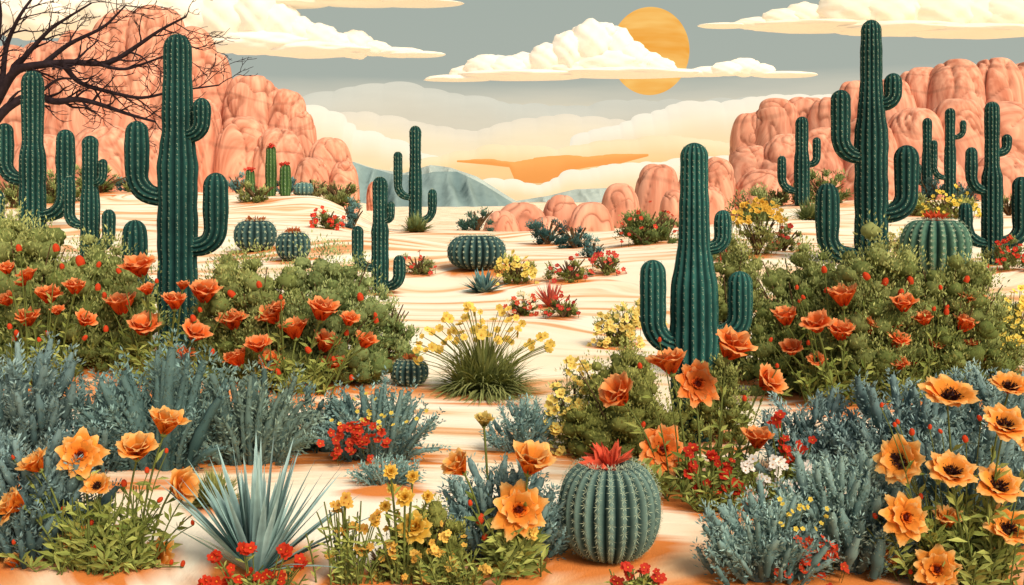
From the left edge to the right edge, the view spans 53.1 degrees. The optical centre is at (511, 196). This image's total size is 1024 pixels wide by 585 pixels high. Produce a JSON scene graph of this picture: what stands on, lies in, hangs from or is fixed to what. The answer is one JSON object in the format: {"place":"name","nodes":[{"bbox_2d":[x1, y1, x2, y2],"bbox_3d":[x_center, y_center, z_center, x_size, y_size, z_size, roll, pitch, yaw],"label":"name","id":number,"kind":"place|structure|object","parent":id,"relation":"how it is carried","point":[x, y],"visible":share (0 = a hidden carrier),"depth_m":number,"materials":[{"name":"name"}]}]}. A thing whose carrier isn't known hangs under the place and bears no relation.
{"place":"outdoors","nodes":[
{"label":"outdoors","id":0,"kind":"place"},
{"bbox_2d":[0,4,316,192],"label":"sandstone cliff","id":1,"kind":"structure","parent":0,"point":[252,116],"depth_m":200.10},
{"bbox_2d":[173,467,250,507],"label":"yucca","id":2,"kind":"object","parent":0,"point":[212,477],"visible":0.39,"depth_m":8.24,"materials":[{"name":"green plant"}]},
{"bbox_2d":[1,0,445,59],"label":"cloud","id":3,"kind":"structure","parent":0,"point":[266,27],"depth_m":1176.63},
{"bbox_2d":[275,0,463,8],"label":"cloud","id":4,"kind":"structure","parent":0,"point":[304,4],"depth_m":1188.89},
{"bbox_2d":[306,105,437,170],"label":"cloud","id":5,"kind":"structure","parent":0,"point":[374,149],"depth_m":2337.13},
{"bbox_2d":[352,162,511,206],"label":"mountain","id":6,"kind":"structure","parent":0,"point":[454,189],"depth_m":870.89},
{"bbox_2d":[355,162,606,201],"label":"distant mountain","id":7,"kind":"structure","parent":0,"point":[587,195],"depth_m":1489.05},
{"bbox_2d":[339,111,624,156],"bbox_3d":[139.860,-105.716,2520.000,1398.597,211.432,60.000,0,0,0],"label":"cloud","id":8,"kind":"structure","parent":0,"point":[557,132],"depth_m":2499.01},
{"bbox_2d":[0,191,1023,584],"bbox_3d":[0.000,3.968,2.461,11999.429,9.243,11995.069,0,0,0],"label":"desert ground","id":9,"kind":"structure","parent":0,"point":[432,299],"depth_m":14.54,"materials":[{"name":"sand"}]},
{"bbox_2d":[0,71,75,229],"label":"saguaro cactus","id":10,"kind":"object","parent":9,"relation":"on","point":[28,178],"visible":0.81,"depth_m":33.98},
{"bbox_2d":[0,330,102,457],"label":"blue sagebrush","id":11,"kind":"object","parent":9,"relation":"on","point":[21,412],"visible":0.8,"depth_m":9.11,"materials":[{"name":"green plant"}]},
{"bbox_2d":[0,243,108,387],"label":"orange poppy plant","id":12,"kind":"object","parent":9,"relation":"on","point":[48,296],"visible":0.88,"depth_m":12.27,"materials":[{"name":"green plant"}]},
{"bbox_2d":[0,419,121,569],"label":"blue sagebrush","id":13,"kind":"object","parent":9,"relation":"on","point":[22,528],"visible":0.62,"depth_m":6.95,"materials":[{"name":"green plant"}]},
{"bbox_2d":[0,194,126,376],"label":"creosote bush","id":14,"kind":"object","parent":9,"relation":"on","point":[36,244],"visible":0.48,"depth_m":12.83,"materials":[{"name":"green plant"}]},
{"bbox_2d":[63,135,115,256],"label":"saguaro cactus","id":15,"kind":"object","parent":9,"relation":"on","point":[94,173],"visible":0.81,"depth_m":31.31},
{"bbox_2d":[27,371,154,473],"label":"blue sagebrush","id":16,"kind":"object","parent":9,"relation":"on","point":[81,401],"visible":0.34,"depth_m":9.24,"materials":[{"name":"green plant"}]},
{"bbox_2d":[0,405,201,576],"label":"orange poppy plant","id":17,"kind":"object","parent":9,"relation":"on","point":[122,544],"visible":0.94,"depth_m":6.87,"materials":[{"name":"green plant"}]},
{"bbox_2d":[52,224,176,372],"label":"creosote bush","id":18,"kind":"object","parent":9,"relation":"on","point":[108,278],"visible":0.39,"depth_m":13.22,"materials":[{"name":"green plant"}]},
{"bbox_2d":[0,0,257,154],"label":"dead tree","id":19,"kind":"object","parent":9,"relation":"on","point":[18,66],"visible":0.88,"depth_m":45.90,"materials":[{"name":"wood"}]},
{"bbox_2d":[62,328,237,472],"bbox_3d":[-3.260,1.853,9.473,1.618,1.343,0.858,0,0,0],"label":"blue sagebrush","id":20,"kind":"object","parent":9,"relation":"on","point":[170,386],"visible":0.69,"depth_m":9.28,"materials":[{"name":"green plant"}]},
{"bbox_2d":[101,251,236,386],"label":"orange poppy plant","id":21,"kind":"object","parent":9,"relation":"on","point":[144,323],"visible":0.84,"depth_m":12.61,"materials":[{"name":"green plant"}]},
{"bbox_2d":[121,33,228,354],"bbox_3d":[-4.747,0.001,14.522,1.488,4.626,0.593,0,0,0],"label":"saguaro cactus","id":22,"kind":"object","parent":9,"relation":"on","point":[172,195],"visible":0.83,"depth_m":14.35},
{"bbox_2d":[179,238,322,387],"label":"creosote bush","id":23,"kind":"object","parent":9,"relation":"on","point":[229,273],"visible":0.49,"depth_m":13.02,"materials":[{"name":"green plant"}]},
{"bbox_2d":[197,541,308,584],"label":"red verbena plant","id":24,"kind":"object","parent":9,"relation":"on","point":[284,549],"visible":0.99,"depth_m":6.29,"materials":[{"name":"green plant"}]},
{"bbox_2d":[235,178,273,202],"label":"desert shrub","id":25,"kind":"object","parent":9,"relation":"on","point":[259,195],"visible":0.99,"depth_m":75.72,"materials":[{"name":"green plant"}]},
{"bbox_2d":[232,216,277,251],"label":"barrel cactus","id":26,"kind":"object","parent":9,"relation":"on","point":[248,230],"visible":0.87,"depth_m":34.73,"materials":[{"name":"green plant"}]},
{"bbox_2d":[187,356,331,467],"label":"blue sagebrush","id":27,"kind":"object","parent":9,"relation":"on","point":[248,424],"visible":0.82,"depth_m":9.55,"materials":[{"name":"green plant"}]},
{"bbox_2d":[157,429,369,572],"bbox_3d":[-1.627,2.027,6.738,1.612,0.951,1.328,0,0,0],"label":"agave","id":28,"kind":"object","parent":9,"relation":"on","point":[259,519],"visible":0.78,"depth_m":6.79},
{"bbox_2d":[243,143,291,196],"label":"organ pipe cactus","id":29,"kind":"object","parent":9,"relation":"on","point":[285,183],"visible":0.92,"depth_m":79.70,"materials":[{"name":"green plant"}]},
{"bbox_2d":[274,226,311,260],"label":"barrel cactus","id":30,"kind":"object","parent":9,"relation":"on","point":[284,240],"visible":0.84,"depth_m":31.40,"materials":[{"name":"green plant"}]},
{"bbox_2d":[215,281,379,395],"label":"orange poppy plant","id":31,"kind":"object","parent":9,"relation":"on","point":[322,311],"visible":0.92,"depth_m":12.70,"materials":[{"name":"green plant"}]},
{"bbox_2d":[287,379,336,452],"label":"blue sagebrush","id":32,"kind":"object","parent":9,"relation":"on","point":[320,406],"visible":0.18,"depth_m":10.02,"materials":[{"name":"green plant"}]},
{"bbox_2d":[309,205,345,229],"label":"flowering desert shrub","id":33,"kind":"object","parent":9,"relation":"on","point":[327,221],"visible":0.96,"depth_m":57.10,"materials":[{"name":"red plant"}]},
{"bbox_2d":[293,137,372,212],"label":"boulder","id":34,"kind":"object","parent":9,"relation":"on","point":[328,159],"visible":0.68,"depth_m":185.13,"materials":[{"name":"stone"}]},
{"bbox_2d":[269,230,397,390],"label":"creosote bush","id":35,"kind":"object","parent":9,"relation":"on","point":[333,280],"visible":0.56,"depth_m":13.29,"materials":[{"name":"green plant"}]},
{"bbox_2d":[320,180,360,207],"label":"desert shrub","id":36,"kind":"object","parent":9,"relation":"on","point":[340,196],"visible":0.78,"depth_m":83.57,"materials":[{"name":"green plant"}]},
{"bbox_2d":[304,491,398,584],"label":"yellow columbine plant","id":37,"kind":"object","parent":9,"relation":"on","point":[342,552],"visible":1,"depth_m":6.59,"materials":[{"name":"green plant"}]},
{"bbox_2d":[306,365,450,465],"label":"flowering sagebrush","id":38,"kind":"object","parent":9,"relation":"on","point":[368,433],"visible":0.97,"depth_m":9.71,"materials":[{"name":"green plant"}]},
{"bbox_2d":[351,176,405,292],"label":"saguaro cactus","id":39,"kind":"object","parent":9,"relation":"on","point":[383,209],"visible":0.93,"depth_m":25.44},
{"bbox_2d":[343,451,426,486],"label":"sagebrush","id":40,"kind":"object","parent":9,"relation":"on","point":[373,472],"visible":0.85,"depth_m":8.89,"materials":[{"name":"green plant"}]},
{"bbox_2d":[355,283,423,359],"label":"creosote bush","id":41,"kind":"object","parent":9,"relation":"on","point":[398,337],"visible":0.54,"depth_m":15.37,"materials":[{"name":"green plant"}]},
{"bbox_2d":[370,464,434,583],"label":"marigold plant","id":42,"kind":"object","parent":9,"relation":"on","point":[419,532],"visible":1,"depth_m":6.58,"materials":[{"name":"yellow plant"}]},
{"bbox_2d":[389,353,429,386],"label":"barrel cactus","id":43,"kind":"object","parent":9,"relation":"on","point":[407,369],"visible":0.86,"depth_m":13.45,"materials":[{"name":"green plant"}]},
{"bbox_2d":[393,126,436,222],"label":"saguaro cactus","id":44,"kind":"object","parent":9,"relation":"on","point":[413,196],"visible":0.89,"depth_m":69.66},
{"bbox_2d":[401,250,436,274],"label":"flowering desert shrub","id":45,"kind":"object","parent":9,"relation":"on","point":[425,267],"visible":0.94,"depth_m":29.65,"materials":[{"name":"green plant"}]},
{"bbox_2d":[371,493,472,584],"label":"creosote bush","id":46,"kind":"object","parent":9,"relation":"on","point":[438,515],"visible":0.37,"depth_m":6.69,"materials":[{"name":"green plant"}]},
{"bbox_2d":[409,527,538,584],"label":"yellow verbena plant","id":47,"kind":"object","parent":9,"relation":"on","point":[453,566],"visible":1,"depth_m":6.49,"materials":[{"name":"green plant"}]},
{"bbox_2d":[456,207,494,230],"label":"creosote bush","id":48,"kind":"object","parent":9,"relation":"on","point":[475,223],"visible":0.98,"depth_m":69.74,"materials":[{"name":"green plant"}]},
{"bbox_2d":[446,234,506,269],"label":"barrel cactus","id":49,"kind":"object","parent":9,"relation":"on","point":[473,252],"visible":0.93,"depth_m":29.89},
{"bbox_2d":[412,301,555,406],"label":"flowering grass clump","id":50,"kind":"object","parent":9,"relation":"on","point":[479,372],"visible":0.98,"depth_m":13.18,"materials":[{"name":"green plant"}]},
{"bbox_2d":[462,267,506,292],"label":"agave","id":51,"kind":"object","parent":9,"relation":"on","point":[483,284],"visible":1,"depth_m":25.93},
{"bbox_2d":[440,439,556,579],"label":"orange poppy plant","id":52,"kind":"object","parent":9,"relation":"on","point":[519,505],"visible":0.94,"depth_m":6.71,"materials":[{"name":"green plant"}]},
{"bbox_2d":[435,447,575,560],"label":"blue sagebrush","id":53,"kind":"object","parent":9,"relation":"on","point":[460,509],"visible":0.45,"depth_m":6.97,"materials":[{"name":"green plant"}]},
{"bbox_2d":[491,249,538,284],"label":"brittlebush","id":54,"kind":"object","parent":9,"relation":"on","point":[515,274],"visible":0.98,"depth_m":27.26,"materials":[{"name":"yellow plant"}]},
{"bbox_2d":[479,393,561,451],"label":"blue sagebrush","id":55,"kind":"object","parent":9,"relation":"on","point":[526,418],"visible":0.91,"depth_m":10.12,"materials":[{"name":"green plant"}]},
{"bbox_2d":[503,290,542,316],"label":"flowering desert shrub","id":56,"kind":"object","parent":9,"relation":"on","point":[522,308],"visible":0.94,"depth_m":21.12,"materials":[{"name":"red plant"}]},
{"bbox_2d":[525,218,569,244],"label":"sagebrush","id":57,"kind":"object","parent":9,"relation":"on","point":[545,235],"visible":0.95,"depth_m":53.35,"materials":[{"name":"green plant"}]},
{"bbox_2d":[484,195,614,231],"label":"boulder","id":58,"kind":"object","parent":9,"relation":"on","point":[589,216],"visible":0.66,"depth_m":72.20,"materials":[{"name":"stone"}]},
{"bbox_2d":[541,290,580,318],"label":"flowering desert shrub","id":59,"kind":"object","parent":9,"relation":"on","point":[566,310],"visible":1,"depth_m":20.62,"materials":[{"name":"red plant"}]},
{"bbox_2d":[542,253,589,282],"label":"flowering desert shrub","id":60,"kind":"object","parent":9,"relation":"on","point":[569,274],"visible":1,"depth_m":27.39,"materials":[{"name":"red plant"}]},
{"bbox_2d":[544,355,592,455],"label":"flowering brittlebush","id":61,"kind":"object","parent":9,"relation":"on","point":[561,392],"visible":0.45,"depth_m":10.12,"materials":[{"name":"yellow plant"}]},
{"bbox_2d":[585,250,626,275],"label":"flowering desert shrub","id":62,"kind":"object","parent":9,"relation":"on","point":[607,268],"visible":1,"depth_m":28.02,"materials":[{"name":"red plant"}]},
{"bbox_2d":[556,440,662,564],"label":"barrel cactus","id":63,"kind":"object","parent":9,"relation":"on","point":[612,513],"visible":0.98,"depth_m":6.87,"materials":[{"name":"green plant"}]},
{"bbox_2d":[586,301,645,348],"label":"brittlebush","id":64,"kind":"object","parent":9,"relation":"on","point":[612,325],"visible":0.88,"depth_m":16.98,"materials":[{"name":"yellow plant"}]},
{"bbox_2d":[557,330,690,462],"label":"creosote bush","id":65,"kind":"object","parent":9,"relation":"on","point":[599,422],"visible":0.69,"depth_m":9.83,"materials":[{"name":"green plant"}]},
{"bbox_2d":[604,561,666,584],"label":"red verbena plant","id":66,"kind":"object","parent":9,"relation":"on","point":[656,578],"visible":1,"depth_m":6.39,"materials":[{"name":"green plant"}]},
{"bbox_2d":[612,201,677,247],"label":"creosote bush","id":67,"kind":"object","parent":9,"relation":"on","point":[646,230],"visible":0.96,"depth_m":47.23,"materials":[{"name":"green plant"}]},
{"bbox_2d":[601,164,727,227],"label":"boulder","id":68,"kind":"object","parent":9,"relation":"on","point":[657,185],"visible":0.63,"depth_m":83.28,"materials":[{"name":"stone"}]},
{"bbox_2d":[598,323,787,502],"bbox_3d":[1.540,1.793,8.549,1.634,1.437,0.719,0,0,0],"label":"orange poppy plant","id":69,"kind":"object","parent":9,"relation":"on","point":[661,445],"visible":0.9,"depth_m":8.57,"materials":[{"name":"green plant"}]},
{"bbox_2d":[639,143,752,442],"bbox_3d":[1.926,1.044,10.763,1.199,3.214,0.542,0,0,0],"label":"saguaro cactus","id":70,"kind":"object","parent":9,"relation":"on","point":[694,317],"visible":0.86,"depth_m":10.62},
{"bbox_2d":[679,157,735,213],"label":"boulder","id":71,"kind":"object","parent":9,"relation":"on","point":[721,178],"visible":0.4,"depth_m":181.67,"materials":[{"name":"stone"}]},
{"bbox_2d":[667,353,761,445],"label":"creosote bush","id":72,"kind":"object","parent":9,"relation":"on","point":[707,414],"visible":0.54,"depth_m":10.48,"materials":[{"name":"green plant"}]},
{"bbox_2d":[680,442,755,512],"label":"red verbena plant","id":73,"kind":"object","parent":9,"relation":"on","point":[704,491],"visible":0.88,"depth_m":8.08,"materials":[{"name":"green plant"}]},
{"bbox_2d":[713,229,774,381],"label":"creosote bush","id":74,"kind":"object","parent":9,"relation":"on","point":[734,261],"visible":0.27,"depth_m":14.33,"materials":[{"name":"green plant"}]},
{"bbox_2d":[725,181,791,223],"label":"desert shrub","id":75,"kind":"object","parent":9,"relation":"on","point":[757,193],"visible":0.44,"depth_m":69.73,"materials":[{"name":"green plant"}]},
{"bbox_2d":[731,197,787,255],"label":"brittlebush","id":76,"kind":"object","parent":9,"relation":"on","point":[757,240],"visible":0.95,"depth_m":28.79,"materials":[{"name":"yellow plant"}]},
{"bbox_2d":[690,471,844,584],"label":"blue sagebrush","id":77,"kind":"object","parent":9,"relation":"on","point":[761,552],"visible":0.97,"depth_m":6.56,"materials":[{"name":"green plant"}]},
{"bbox_2d":[733,454,811,510],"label":"white verbena plant","id":78,"kind":"object","parent":9,"relation":"on","point":[747,466],"visible":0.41,"depth_m":8.08,"materials":[{"name":"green plant"}]},
{"bbox_2d":[770,223,803,250],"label":"flowering desert shrub","id":79,"kind":"object","parent":9,"relation":"on","point":[791,241],"visible":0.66,"depth_m":30.59,"materials":[{"name":"green plant"}]},
{"bbox_2d":[736,234,838,397],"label":"creosote bush","id":80,"kind":"object","parent":9,"relation":"on","point":[779,283],"visible":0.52,"depth_m":13.18,"materials":[{"name":"green plant"}]},
{"bbox_2d":[766,410,816,482],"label":"red verbena plant","id":81,"kind":"object","parent":9,"relation":"on","point":[776,418],"visible":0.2,"depth_m":8.49,"materials":[{"name":"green plant"}]},
{"bbox_2d":[777,117,820,205],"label":"saguaro cactus","id":82,"kind":"object","parent":9,"relation":"on","point":[803,164],"visible":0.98,"depth_m":84.58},
{"bbox_2d":[746,382,878,477],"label":"blue sagebrush","id":83,"kind":"object","parent":9,"relation":"on","point":[802,429],"visible":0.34,"depth_m":9.01,"materials":[{"name":"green plant"}]},
{"bbox_2d":[789,167,853,202],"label":"desert shrub","id":84,"kind":"object","parent":9,"relation":"on","point":[839,177],"visible":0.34,"depth_m":87.73,"materials":[{"name":"green plant"}]},
{"bbox_2d":[757,266,924,405],"bbox_3d":[3.970,1.686,12.239,1.961,1.689,0.992,0,0,0],"label":"orange poppy plant","id":85,"kind":"object","parent":9,"relation":"on","point":[817,321],"visible":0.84,"depth_m":12.25,"materials":[{"name":"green plant"}]},
{"bbox_2d":[766,440,939,584],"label":"flowering sagebrush","id":86,"kind":"object","parent":9,"relation":"on","point":[847,519],"visible":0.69,"depth_m":6.72,"materials":[{"name":"green plant"}]},
{"bbox_2d":[815,19,918,262],"bbox_3d":[9.451,-1.435,27.288,2.741,6.611,0.920,0,0,0],"label":"saguaro cactus","id":87,"kind":"object","parent":9,"relation":"on","point":[866,154],"visible":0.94,"depth_m":27.03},
{"bbox_2d":[788,210,947,402],"bbox_3d":[4.476,1.377,12.605,2.155,2.428,1.545,0,0,0],"label":"creosote bush","id":88,"kind":"object","parent":9,"relation":"on","point":[878,263],"visible":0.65,"depth_m":12.35,"materials":[{"name":"green plant"}]},
{"bbox_2d":[817,367,986,489],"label":"blue sagebrush","id":89,"kind":"object","parent":9,"relation":"on","point":[916,415],"visible":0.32,"depth_m":8.73,"materials":[{"name":"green plant"}]},
{"bbox_2d":[919,118,932,197],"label":"saguaro cactus","id":90,"kind":"object","parent":9,"relation":"on","point":[925,170],"visible":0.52,"depth_m":94.67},
{"bbox_2d":[884,276,987,400],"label":"orange poppy plant","id":91,"kind":"object","parent":9,"relation":"on","point":[965,322],"visible":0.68,"depth_m":12.21,"materials":[{"name":"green plant"}]},
{"bbox_2d":[898,210,973,275],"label":"barrel cactus","id":92,"kind":"object","parent":9,"relation":"on","point":[936,235],"visible":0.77,"depth_m":24.51,"materials":[{"name":"green plant"}]},
{"bbox_2d":[866,371,1023,584],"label":"orange anemone plant","id":93,"kind":"object","parent":9,"relation":"on","point":[956,554],"visible":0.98,"depth_m":6.53,"materials":[{"name":"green plant"}]},
{"bbox_2d":[914,184,980,218],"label":"brittlebush","id":94,"kind":"object","parent":9,"relation":"on","point":[946,205],"visible":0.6,"depth_m":69.44,"materials":[{"name":"yellow plant"}]},
{"bbox_2d":[930,108,966,200],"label":"saguaro cactus","id":95,"kind":"object","parent":9,"relation":"on","point":[948,177],"visible":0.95,"depth_m":89.69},
{"bbox_2d":[896,244,1023,385],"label":"creosote bush","id":96,"kind":"object","parent":9,"relation":"on","point":[987,313],"visible":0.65,"depth_m":12.32,"materials":[{"name":"green plant"}]},
{"bbox_2d":[903,418,1023,546],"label":"blue sagebrush","id":97,"kind":"object","parent":9,"relation":"on","point":[1015,465],"visible":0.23,"depth_m":7.26,"materials":[{"name":"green plant"}]},
{"bbox_2d":[945,358,1023,460],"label":"blue sagebrush","id":98,"kind":"object","parent":9,"relation":"on","point":[991,395],"visible":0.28,"depth_m":8.71,"materials":[{"name":"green plant"}]},
{"bbox_2d":[958,101,1023,264],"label":"saguaro cactus","id":99,"kind":"object","parent":9,"relation":"on","point":[989,189],"visible":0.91,"depth_m":26.79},
{"bbox_2d":[981,234,1023,271],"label":"flowering desert shrub","id":100,"kind":"object","parent":9,"relation":"on","point":[1008,257],"visible":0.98,"depth_m":25.39,"materials":[{"name":"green plant"}]},
{"bbox_2d":[986,285,1023,373],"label":"brittlebush","id":101,"kind":"object","parent":9,"relation":"on","point":[1017,317],"visible":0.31,"depth_m":12.77,"materials":[{"name":"yellow plant"}]},
{"bbox_2d":[0,0,1023,105],"bbox_3d":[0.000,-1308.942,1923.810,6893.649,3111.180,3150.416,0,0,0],"label":"sky","id":102,"kind":"structure","parent":0,"point":[460,35],"depth_m":3416.08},
{"bbox_2d":[303,81,752,130],"bbox_3d":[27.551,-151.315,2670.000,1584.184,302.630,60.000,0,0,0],"label":"cloud","id":103,"kind":"structure","parent":0,"point":[409,101],"depth_m":2653.67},
{"bbox_2d":[457,154,647,182],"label":"cloud","id":104,"kind":"structure","parent":0,"point":[541,169],"depth_m":2190.00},
{"bbox_2d":[389,135,729,184],"bbox_3d":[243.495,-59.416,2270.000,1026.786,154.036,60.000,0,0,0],"label":"cloud","id":105,"kind":"structure","parent":0,"point":[660,148],"depth_m":2249.42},
{"bbox_2d":[483,155,728,199],"bbox_3d":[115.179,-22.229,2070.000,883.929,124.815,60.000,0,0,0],"label":"cloud","id":106,"kind":"structure","parent":0,"point":[604,176],"depth_m":2045.45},
{"bbox_2d":[425,18,817,81],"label":"cloud","id":107,"kind":"structure","parent":0,"point":[592,48],"depth_m":1182.13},
{"bbox_2d":[618,7,689,94],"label":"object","id":108,"kind":"object","parent":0,"point":[661,32],"visible":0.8,"depth_m":2919.16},
{"bbox_2d":[570,94,831,145],"bbox_3d":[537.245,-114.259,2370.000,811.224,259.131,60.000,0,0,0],"label":"cloud","id":109,"kind":"structure","parent":0,"point":[712,120],"depth_m":2352.09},
{"bbox_2d":[698,0,1023,38],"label":"cloud","id":110,"kind":"structure","parent":0,"point":[968,19],"depth_m":1178.04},
{"bbox_2d":[729,57,1023,217],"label":"sandstone cliff","id":111,"kind":"structure","parent":0,"point":[762,138],"depth_m":191.48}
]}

